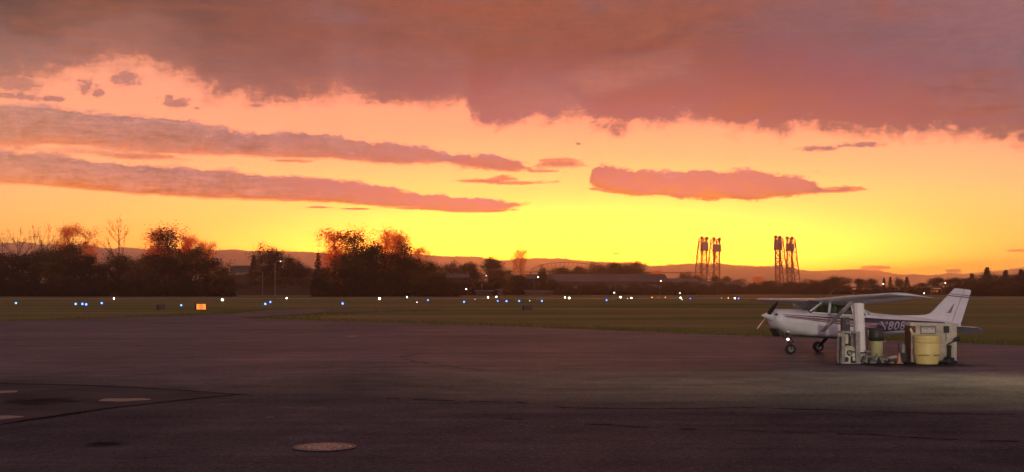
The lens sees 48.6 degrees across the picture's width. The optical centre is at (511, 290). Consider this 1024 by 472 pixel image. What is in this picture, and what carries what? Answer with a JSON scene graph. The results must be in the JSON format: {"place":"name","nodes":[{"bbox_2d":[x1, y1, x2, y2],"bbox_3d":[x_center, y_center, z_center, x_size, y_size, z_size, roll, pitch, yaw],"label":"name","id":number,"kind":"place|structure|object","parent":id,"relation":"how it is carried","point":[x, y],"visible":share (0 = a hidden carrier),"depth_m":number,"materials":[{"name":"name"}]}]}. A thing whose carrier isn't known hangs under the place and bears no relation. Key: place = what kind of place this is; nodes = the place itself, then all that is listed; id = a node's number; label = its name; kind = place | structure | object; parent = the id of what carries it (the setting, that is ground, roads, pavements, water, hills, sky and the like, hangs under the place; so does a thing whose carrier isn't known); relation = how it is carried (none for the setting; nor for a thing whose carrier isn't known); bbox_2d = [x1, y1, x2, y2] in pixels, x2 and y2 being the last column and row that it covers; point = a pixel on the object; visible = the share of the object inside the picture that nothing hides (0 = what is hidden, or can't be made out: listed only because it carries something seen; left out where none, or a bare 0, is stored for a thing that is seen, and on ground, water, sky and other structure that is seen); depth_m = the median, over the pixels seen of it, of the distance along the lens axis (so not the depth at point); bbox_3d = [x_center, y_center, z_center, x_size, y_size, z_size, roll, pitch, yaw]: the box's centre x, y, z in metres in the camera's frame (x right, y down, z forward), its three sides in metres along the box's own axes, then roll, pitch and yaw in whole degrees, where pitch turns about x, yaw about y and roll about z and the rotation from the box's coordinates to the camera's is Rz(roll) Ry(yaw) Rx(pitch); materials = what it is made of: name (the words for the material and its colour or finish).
{"place":"outdoors","nodes":[
{"label":"outdoors","id":0,"kind":"place"},
{"bbox_2d":[227,268,477,294],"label":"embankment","id":1,"kind":"structure","parent":0,"point":[295,289],"depth_m":663.13,"materials":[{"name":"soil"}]},
{"bbox_2d":[0,298,733,298],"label":"runway","id":2,"kind":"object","parent":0,"point":[364,298],"visible":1,"depth_m":358.81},
{"bbox_2d":[0,250,1018,288],"bbox_3d":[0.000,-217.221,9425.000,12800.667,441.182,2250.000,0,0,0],"label":"hills","id":3,"kind":"structure","parent":0,"point":[731,271],"depth_m":9537.57,"materials":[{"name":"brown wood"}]},
{"bbox_2d":[0,309,1023,471],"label":"apron","id":4,"kind":"object","parent":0,"point":[591,378],"visible":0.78,"depth_m":24.31,"materials":[{"name":"asphalt"}]},
{"bbox_2d":[0,395,230,424],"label":"pavement seam","id":5,"kind":"object","parent":4,"relation":"on","point":[99,409],"visible":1,"depth_m":22.04,"materials":[{"name":"asphalt"}]},
{"bbox_2d":[0,383,234,422],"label":"asphalt patch","id":6,"kind":"object","parent":4,"relation":"on","point":[84,398],"visible":1,"depth_m":25.18,"materials":[{"name":"asphalt"}]},
{"bbox_2d":[8,398,73,403],"bbox_3d":[-10.044,2.364,24.388,2.111,0.001,2.154,0,0,0],"label":"oil stain","id":7,"kind":"object","parent":6,"relation":"on","point":[43,400],"visible":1,"depth_m":24.47,"materials":[{"name":"grey"}]},
{"bbox_2d":[5,383,243,394],"bbox_3d":[-11.525,2.362,28.044,12.171,0.001,1.392,0,0,17],"label":"pavement seam","id":8,"kind":"object","parent":6,"relation":"on","point":[128,387],"visible":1,"depth_m":27.74,"materials":[{"name":"asphalt"}]},
{"bbox_2d":[99,398,150,401],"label":"puddle","id":9,"kind":"object","parent":6,"relation":"on","point":[121,399],"visible":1,"depth_m":24.66,"materials":[{"name":"grey liquid"}]},
{"bbox_2d":[292,442,355,451],"bbox_3d":[-2.834,2.355,17.155,0.959,0.022,0.959,0,0,0],"label":"manhole cover","id":10,"kind":"object","parent":4,"relation":"on","point":[324,447],"visible":1,"depth_m":17.09,"materials":[{"name":"metal"}]},
{"bbox_2d":[389,398,1013,414],"bbox_3d":[3.606,2.363,22.816,13.456,0.001,1.092,0,0,15],"label":"pavement crack","id":11,"kind":"object","parent":4,"relation":"on","point":[720,407],"visible":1,"depth_m":22.80,"materials":[{"name":"asphalt"}]},
{"bbox_2d":[595,424,1018,441],"bbox_3d":[4.883,2.363,18.900,7.629,0.001,0.361,0,0,18],"label":"pavement crack","id":12,"kind":"object","parent":4,"relation":"on","point":[810,432],"visible":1,"depth_m":18.80,"materials":[{"name":"asphalt"}]},
{"bbox_2d":[840,317,849,355],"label":"card reader column","id":13,"kind":"structure","parent":4,"relation":"on","point":[844,323],"depth_m":37.43,"materials":[{"name":"metal"}]},
{"bbox_2d":[837,331,859,363],"bbox_3d":[10.912,1.843,37.018,0.726,1.055,0.565,0,0,0],"label":"hose reel stand","id":14,"kind":"object","parent":4,"relation":"on","point":[855,339],"visible":0.97,"depth_m":36.76,"materials":[{"name":"grey metal"}]},
{"bbox_2d":[840,345,866,356],"bbox_3d":[11.150,2.014,36.907,0.844,0.464,0.350,0,0,0],"label":"hose reel","id":15,"kind":"object","parent":14,"relation":"attached to","point":[850,351],"visible":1,"depth_m":36.85,"materials":[{"name":"white metal"}]},
{"bbox_2d":[853,303,865,362],"bbox_3d":[11.403,1.381,37.238,0.370,1.977,0.340,0,0,0],"label":"white post","id":16,"kind":"object","parent":4,"relation":"on","point":[858,318],"visible":0.82,"depth_m":37.09,"materials":[{"name":"metal"}]},
{"bbox_2d":[756,288,983,353],"bbox_3d":[12.468,1.133,43.126,9.216,2.474,9.045,0,0,37],"label":"light aircraft","id":17,"kind":"object","parent":4,"relation":"on","point":[799,321],"visible":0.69,"depth_m":42.32,"materials":[{"name":"white metal"}]},
{"bbox_2d":[869,328,885,356],"bbox_3d":[13.091,1.844,40.758,0.548,1.032,0.532,0,0,0],"label":"waste bin","id":18,"kind":"object","parent":4,"relation":"on","point":[876,337],"visible":0.89,"depth_m":40.57,"materials":[{"name":"plastic"}]},
{"bbox_2d":[862,350,894,363],"bbox_3d":[11.910,2.195,36.944,1.065,0.502,0.246,0,0,4],"label":"pipe manifold","id":19,"kind":"object","parent":4,"relation":"on","point":[874,360],"visible":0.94,"depth_m":36.88,"materials":[{"name":"metal"}]},
{"bbox_2d":[897,343,907,362],"bbox_3d":[12.782,2.030,37.159,0.280,0.680,0.261,0,0,0],"label":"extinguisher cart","id":20,"kind":"object","parent":4,"relation":"on","point":[903,355],"visible":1,"depth_m":37.06,"materials":[{"name":"grey metal"}]},
{"bbox_2d":[858,361,968,366],"bbox_3d":[12.816,2.364,36.597,5.522,0.001,3.576,0,0,0],"label":"oil stain","id":21,"kind":"object","parent":4,"relation":"on","point":[935,365],"visible":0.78,"depth_m":36.43,"materials":[{"name":"grey"}]},
{"bbox_2d":[914,334,940,363],"bbox_3d":[13.446,1.893,36.768,0.822,0.954,0.822,0,0,0],"label":"yellow drum","id":22,"kind":"object","parent":4,"relation":"on","point":[926,348],"visible":1,"depth_m":36.44,"materials":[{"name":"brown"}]},
{"bbox_2d":[904,322,957,362],"bbox_3d":[13.793,1.700,37.387,1.585,1.335,0.662,0,0,0],"label":"fuel cabinet","id":23,"kind":"object","parent":4,"relation":"on","point":[947,332],"visible":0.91,"depth_m":37.13,"materials":[{"name":"white metal"}]},
{"bbox_2d":[920,326,935,333],"bbox_3d":[13.610,1.275,37.114,0.500,0.252,0.030,0,0,0],"label":"gauge window","id":24,"kind":"structure","parent":23,"relation":"in","point":[923,329],"depth_m":37.11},
{"bbox_2d":[940,345,956,363],"bbox_3d":[14.208,2.056,36.951,0.535,0.613,0.279,0,0,24],"label":"hand pump","id":25,"kind":"object","parent":4,"relation":"on","point":[948,359],"visible":1,"depth_m":36.89,"materials":[{"name":"metal"}]},
{"bbox_2d":[0,294,1023,345],"bbox_3d":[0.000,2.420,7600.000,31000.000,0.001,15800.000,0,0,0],"label":"grass field","id":26,"kind":"structure","parent":0,"point":[997,318],"depth_m":147.33,"materials":[{"name":"plant"}]},
{"bbox_2d":[0,250,29,281],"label":"bushy tree","id":27,"kind":"object","parent":26,"relation":"on","point":[4,271],"visible":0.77,"depth_m":499.24,"materials":[{"name":"brown plant"}]},
{"bbox_2d":[3,229,32,269],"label":"bare tree","id":28,"kind":"object","parent":26,"relation":"on","point":[25,239],"visible":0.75,"depth_m":640.49,"materials":[{"name":"brown plant"}]},
{"bbox_2d":[3,253,43,281],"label":"bushy tree","id":29,"kind":"object","parent":26,"relation":"on","point":[24,266],"visible":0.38,"depth_m":519.20,"materials":[{"name":"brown plant"}]},
{"bbox_2d":[14,248,52,278],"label":"broadleaf tree","id":30,"kind":"object","parent":26,"relation":"on","point":[31,254],"visible":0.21,"depth_m":536.89,"materials":[{"name":"brown plant"}]},
{"bbox_2d":[27,247,74,282],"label":"bushy tree","id":31,"kind":"object","parent":26,"relation":"on","point":[54,271],"visible":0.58,"depth_m":502.66,"materials":[{"name":"brown plant"}]},
{"bbox_2d":[41,239,89,277],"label":"broadleaf tree","id":32,"kind":"object","parent":26,"relation":"on","point":[73,249],"visible":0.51,"depth_m":518.18,"materials":[{"name":"brown plant"}]},
{"bbox_2d":[46,221,102,276],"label":"sparse tree","id":33,"kind":"object","parent":26,"relation":"on","point":[74,231],"visible":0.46,"depth_m":609.16,"materials":[{"name":"brown plant"}]},
{"bbox_2d":[60,252,99,283],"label":"bushy tree","id":34,"kind":"object","parent":26,"relation":"on","point":[89,261],"visible":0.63,"depth_m":502.59,"materials":[{"name":"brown plant"}]},
{"bbox_2d":[80,261,120,284],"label":"bushy tree","id":35,"kind":"object","parent":26,"relation":"on","point":[100,269],"visible":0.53,"depth_m":497.18,"materials":[{"name":"brown plant"}]},
{"bbox_2d":[95,215,128,257],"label":"bare tree","id":36,"kind":"object","parent":26,"relation":"on","point":[122,248],"visible":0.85,"depth_m":598.73,"materials":[{"name":"brown plant"}]},
{"bbox_2d":[93,250,133,283],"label":"broadleaf tree","id":37,"kind":"object","parent":26,"relation":"on","point":[113,261],"visible":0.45,"depth_m":517.58,"materials":[{"name":"brown plant"}]},
{"bbox_2d":[117,254,162,284],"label":"bushy tree","id":38,"kind":"object","parent":26,"relation":"on","point":[140,274],"visible":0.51,"depth_m":497.25,"materials":[{"name":"brown plant"}]},
{"bbox_2d":[136,251,173,282],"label":"broadleaf tree","id":39,"kind":"object","parent":26,"relation":"on","point":[154,256],"visible":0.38,"depth_m":522.66,"materials":[{"name":"brown plant"}]},
{"bbox_2d":[140,224,174,276],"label":"tree","id":40,"kind":"object","parent":26,"relation":"on","point":[151,246],"visible":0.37,"depth_m":597.53,"materials":[{"name":"brown plant"}]},
{"bbox_2d":[143,218,192,279],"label":"tree","id":41,"kind":"object","parent":26,"relation":"on","point":[170,251],"visible":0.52,"depth_m":596.09,"materials":[{"name":"brown plant"}]},
{"bbox_2d":[152,256,197,284],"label":"bushy tree","id":42,"kind":"object","parent":26,"relation":"on","point":[174,266],"visible":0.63,"depth_m":497.61,"materials":[{"name":"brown plant"}]},
{"bbox_2d":[177,234,209,279],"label":"sparse tree","id":43,"kind":"object","parent":26,"relation":"on","point":[192,240],"visible":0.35,"depth_m":618.67,"materials":[{"name":"brown plant"}]},
{"bbox_2d":[174,241,215,281],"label":"broadleaf tree","id":44,"kind":"object","parent":26,"relation":"on","point":[194,254],"visible":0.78,"depth_m":507.90,"materials":[{"name":"brown plant"}]},
{"bbox_2d":[190,239,219,276],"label":"sparse tree","id":45,"kind":"object","parent":26,"relation":"on","point":[212,245],"visible":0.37,"depth_m":617.94,"materials":[{"name":"brown plant"}]},
{"bbox_2d":[184,256,235,284],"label":"bushy tree","id":46,"kind":"object","parent":26,"relation":"on","point":[213,264],"visible":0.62,"depth_m":497.22,"materials":[{"name":"brown plant"}]},
{"bbox_2d":[205,264,239,291],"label":"bushy tree","id":47,"kind":"object","parent":26,"relation":"on","point":[226,275],"visible":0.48,"depth_m":493.42,"materials":[{"name":"brown plant"}]},
{"bbox_2d":[0,272,463,296],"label":"undergrowth","id":48,"kind":"object","parent":26,"relation":"on","point":[102,286],"visible":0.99,"depth_m":478.05,"materials":[{"name":"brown plant"}]},
{"bbox_2d":[230,266,268,274],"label":"hall","id":49,"kind":"structure","parent":26,"relation":"on","point":[238,270],"depth_m":745.00,"materials":[{"name":"metal"}]},
{"bbox_2d":[246,242,297,277],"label":"broadleaf tree","id":50,"kind":"object","parent":26,"relation":"on","point":[271,261],"visible":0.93,"depth_m":686.64,"materials":[{"name":"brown plant"}]},
{"bbox_2d":[234,274,314,288],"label":"undergrowth","id":51,"kind":"object","parent":26,"relation":"on","point":[269,281],"visible":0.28,"depth_m":668.39,"materials":[{"name":"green plant"}]},
{"bbox_2d":[283,255,302,277],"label":"bushy tree","id":52,"kind":"object","parent":26,"relation":"on","point":[290,266],"visible":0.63,"depth_m":688.08,"materials":[{"name":"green plant"}]},
{"bbox_2d":[291,257,311,276],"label":"bushy tree","id":53,"kind":"object","parent":26,"relation":"on","point":[303,270],"visible":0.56,"depth_m":689.27,"materials":[{"name":"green plant"}]},
{"bbox_2d":[303,264,343,292],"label":"bushy tree","id":54,"kind":"object","parent":26,"relation":"on","point":[323,272],"visible":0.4,"depth_m":487.52,"materials":[{"name":"brown plant"}]},
{"bbox_2d":[309,227,356,283],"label":"tree","id":55,"kind":"object","parent":26,"relation":"on","point":[333,239],"visible":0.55,"depth_m":538.43,"materials":[{"name":"brown plant"}]},
{"bbox_2d":[324,251,369,282],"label":"broadleaf tree","id":56,"kind":"object","parent":26,"relation":"on","point":[343,261],"visible":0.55,"depth_m":497.97,"materials":[{"name":"brown plant"}]},
{"bbox_2d":[331,223,376,276],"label":"poplar tree","id":57,"kind":"object","parent":26,"relation":"on","point":[352,241],"visible":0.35,"depth_m":536.56,"materials":[{"name":"orange plant"}]},
{"bbox_2d":[331,265,380,287],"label":"bushy tree","id":58,"kind":"object","parent":26,"relation":"on","point":[346,273],"visible":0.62,"depth_m":482.54,"materials":[{"name":"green plant"}]},
{"bbox_2d":[350,238,384,278],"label":"broadleaf tree","id":59,"kind":"object","parent":26,"relation":"on","point":[366,252],"visible":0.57,"depth_m":507.57,"materials":[{"name":"brown plant"}]},
{"bbox_2d":[360,223,408,281],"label":"poplar tree","id":60,"kind":"object","parent":26,"relation":"on","point":[386,242],"visible":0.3,"depth_m":540.67,"materials":[{"name":"orange plant"}]},
{"bbox_2d":[363,246,413,282],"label":"broadleaf tree","id":61,"kind":"object","parent":26,"relation":"on","point":[388,262],"visible":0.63,"depth_m":497.63,"materials":[{"name":"brown plant"}]},
{"bbox_2d":[375,227,417,265],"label":"poplar tree","id":62,"kind":"object","parent":26,"relation":"on","point":[396,238],"visible":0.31,"depth_m":542.91,"materials":[{"name":"brown plant"}]},
{"bbox_2d":[390,236,419,271],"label":"poplar tree","id":63,"kind":"object","parent":26,"relation":"on","point":[405,247],"visible":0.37,"depth_m":539.59,"materials":[{"name":"brown plant"}]},
{"bbox_2d":[395,257,441,285],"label":"broadleaf tree","id":64,"kind":"object","parent":26,"relation":"on","point":[417,264],"visible":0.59,"depth_m":502.00,"materials":[{"name":"brown plant"}]},
{"bbox_2d":[410,245,433,276],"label":"sparse tree","id":65,"kind":"object","parent":26,"relation":"on","point":[419,250],"visible":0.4,"depth_m":559.33,"materials":[{"name":"orange plant"}]},
{"bbox_2d":[423,261,445,277],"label":"broadleaf tree","id":66,"kind":"object","parent":26,"relation":"on","point":[437,269],"visible":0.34,"depth_m":559.08,"materials":[{"name":"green plant"}]},
{"bbox_2d":[425,275,457,296],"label":"bushy tree","id":67,"kind":"object","parent":26,"relation":"on","point":[440,282],"visible":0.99,"depth_m":468.52,"materials":[{"name":"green plant"}]},
{"bbox_2d":[439,259,463,275],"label":"broadleaf tree","id":68,"kind":"object","parent":26,"relation":"on","point":[454,269],"visible":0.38,"depth_m":697.79,"materials":[{"name":"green plant"}]},
{"bbox_2d":[446,274,468,283],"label":"shed","id":69,"kind":"structure","parent":26,"relation":"on","point":[458,278],"depth_m":640.00,"materials":[{"name":"metal"}]},
{"bbox_2d":[457,261,478,280],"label":"broadleaf tree","id":70,"kind":"object","parent":26,"relation":"on","point":[466,269],"visible":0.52,"depth_m":717.06,"materials":[{"name":"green plant"}]},
{"bbox_2d":[466,268,487,284],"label":"bushy tree","id":71,"kind":"object","parent":26,"relation":"on","point":[476,276],"visible":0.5,"depth_m":687.97,"materials":[{"name":"brown plant"}]},
{"bbox_2d":[478,254,505,281],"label":"broadleaf tree","id":72,"kind":"object","parent":26,"relation":"on","point":[491,264],"visible":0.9,"depth_m":687.07,"materials":[{"name":"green plant"}]},
{"bbox_2d":[480,276,510,295],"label":"bushy tree","id":73,"kind":"object","parent":26,"relation":"on","point":[496,282],"visible":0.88,"depth_m":557.54,"materials":[{"name":"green plant"}]},
{"bbox_2d":[489,268,515,282],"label":"bushy tree","id":74,"kind":"object","parent":26,"relation":"on","point":[506,273],"visible":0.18,"depth_m":678.60,"materials":[{"name":"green plant"}]},
{"bbox_2d":[508,247,528,277],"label":"sparse tree","id":75,"kind":"object","parent":26,"relation":"on","point":[521,261],"visible":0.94,"depth_m":759.56,"materials":[{"name":"orange plant"}]},
{"bbox_2d":[507,274,531,294],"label":"bushy tree","id":76,"kind":"object","parent":26,"relation":"on","point":[521,282],"visible":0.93,"depth_m":598.36,"materials":[{"name":"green plant"}]},
{"bbox_2d":[520,274,546,285],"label":"grey hall","id":77,"kind":"structure","parent":26,"relation":"on","point":[532,278],"depth_m":780.00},
{"bbox_2d":[524,290,553,295],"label":"building","id":78,"kind":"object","parent":26,"relation":"on","point":[538,292],"depth_m":560.00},
{"bbox_2d":[537,265,547,284],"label":"broadleaf tree","id":79,"kind":"object","parent":26,"relation":"on","point":[543,276],"visible":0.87,"depth_m":719.15,"materials":[{"name":"brown plant"}]},
{"bbox_2d":[546,266,575,273],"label":"broadleaf tree","id":80,"kind":"object","parent":26,"relation":"on","point":[562,270],"visible":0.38,"depth_m":847.15,"materials":[{"name":"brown plant"}]},
{"bbox_2d":[570,264,589,273],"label":"broadleaf tree","id":81,"kind":"object","parent":26,"relation":"on","point":[578,270],"visible":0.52,"depth_m":846.75,"materials":[{"name":"brown plant"}]},
{"bbox_2d":[584,260,608,273],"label":"broadleaf tree","id":82,"kind":"object","parent":26,"relation":"on","point":[597,268],"visible":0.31,"depth_m":857.81,"materials":[{"name":"brown plant"}]},
{"bbox_2d":[546,274,668,288],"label":"long warehouse","id":83,"kind":"structure","parent":26,"relation":"on","point":[576,280],"depth_m":805.00,"materials":[{"name":"metal"}]},
{"bbox_2d":[517,262,697,274],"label":"truss bridge","id":84,"kind":"structure","parent":26,"relation":"on","point":[530,271],"depth_m":1499.30,"materials":[{"name":"metal"}]},
{"bbox_2d":[605,261,629,273],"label":"broadleaf tree","id":85,"kind":"object","parent":26,"relation":"on","point":[613,265],"visible":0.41,"depth_m":856.91,"materials":[{"name":"brown plant"}]},
{"bbox_2d":[606,267,652,273],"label":"bushy tree","id":86,"kind":"object","parent":26,"relation":"on","point":[631,271],"visible":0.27,"depth_m":830.06,"materials":[{"name":"brown plant"}]},
{"bbox_2d":[623,260,648,270],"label":"broadleaf tree","id":87,"kind":"object","parent":26,"relation":"on","point":[636,265],"visible":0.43,"depth_m":847.33,"materials":[{"name":"brown plant"}]},
{"bbox_2d":[446,278,842,294],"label":"undergrowth","id":88,"kind":"object","parent":26,"relation":"on","point":[634,288],"visible":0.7,"depth_m":646.52,"materials":[{"name":"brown plant"}]},
{"bbox_2d":[668,278,699,286],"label":"warehouse","id":89,"kind":"structure","parent":26,"relation":"on","point":[694,281],"depth_m":908.04,"materials":[{"name":"metal"}]},
{"bbox_2d":[694,236,708,280],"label":"lift tower","id":90,"kind":"structure","parent":26,"relation":"on","point":[704,245],"depth_m":1501.98,"materials":[{"name":"metal"}]},
{"bbox_2d":[707,237,721,280],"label":"lift tower","id":91,"kind":"structure","parent":26,"relation":"on","point":[716,247],"depth_m":1537.01,"materials":[{"name":"metal"}]},
{"bbox_2d":[700,281,741,287],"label":"warehouse","id":92,"kind":"structure","parent":26,"relation":"on","point":[710,282],"depth_m":913.80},
{"bbox_2d":[773,235,788,283],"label":"lift tower","id":93,"kind":"structure","parent":26,"relation":"on","point":[778,242],"depth_m":1471.33,"materials":[{"name":"metal"}]},
{"bbox_2d":[785,236,800,282],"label":"lift tower","id":94,"kind":"structure","parent":26,"relation":"on","point":[790,245],"depth_m":1504.92,"materials":[{"name":"metal"}]},
{"bbox_2d":[806,279,844,294],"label":"bushy tree","id":95,"kind":"object","parent":26,"relation":"on","point":[825,284],"visible":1,"depth_m":717.56,"materials":[{"name":"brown plant"}]},
{"bbox_2d":[823,275,854,289],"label":"broadleaf tree","id":96,"kind":"object","parent":26,"relation":"on","point":[845,282],"visible":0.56,"depth_m":737.88,"materials":[{"name":"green plant"}]},
{"bbox_2d":[796,279,1023,295],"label":"undergrowth","id":97,"kind":"object","parent":26,"relation":"on","point":[915,290],"visible":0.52,"depth_m":723.75,"materials":[{"name":"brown plant"}]},
{"bbox_2d":[925,277,943,286],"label":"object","id":98,"kind":"object","parent":26,"relation":"on","point":[933,282],"visible":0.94,"depth_m":797.82,"materials":[{"name":"brown plant"}]},
{"bbox_2d":[950,275,979,287],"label":"broadleaf tree","id":99,"kind":"object","parent":26,"relation":"on","point":[965,281],"visible":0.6,"depth_m":598.05,"materials":[{"name":"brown plant"}]},
{"bbox_2d":[962,286,993,295],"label":"bushy tree","id":100,"kind":"object","parent":26,"relation":"on","point":[979,291],"visible":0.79,"depth_m":497.72,"materials":[{"name":"brown plant"}]},
{"bbox_2d":[967,273,1012,286],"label":"bushy tree","id":101,"kind":"object","parent":26,"relation":"on","point":[981,280],"visible":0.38,"depth_m":588.24,"materials":[{"name":"brown plant"}]},
{"bbox_2d":[984,285,1023,295],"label":"bushy tree","id":102,"kind":"object","parent":26,"relation":"on","point":[991,291],"visible":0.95,"depth_m":492.74,"materials":[{"name":"brown plant"}]},
{"bbox_2d":[992,273,1023,285],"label":"bushy tree","id":103,"kind":"object","parent":26,"relation":"on","point":[1019,278],"visible":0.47,"depth_m":581.05,"materials":[{"name":"brown plant"}]},
{"bbox_2d":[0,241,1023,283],"bbox_3d":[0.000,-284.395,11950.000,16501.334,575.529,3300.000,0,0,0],"label":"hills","id":104,"kind":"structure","parent":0,"point":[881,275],"depth_m":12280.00,"materials":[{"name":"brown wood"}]},
{"bbox_2d":[0,0,1023,274],"label":"sky","id":105,"kind":"structure","parent":0,"point":[884,135],"materials":[{"name":"orange"}]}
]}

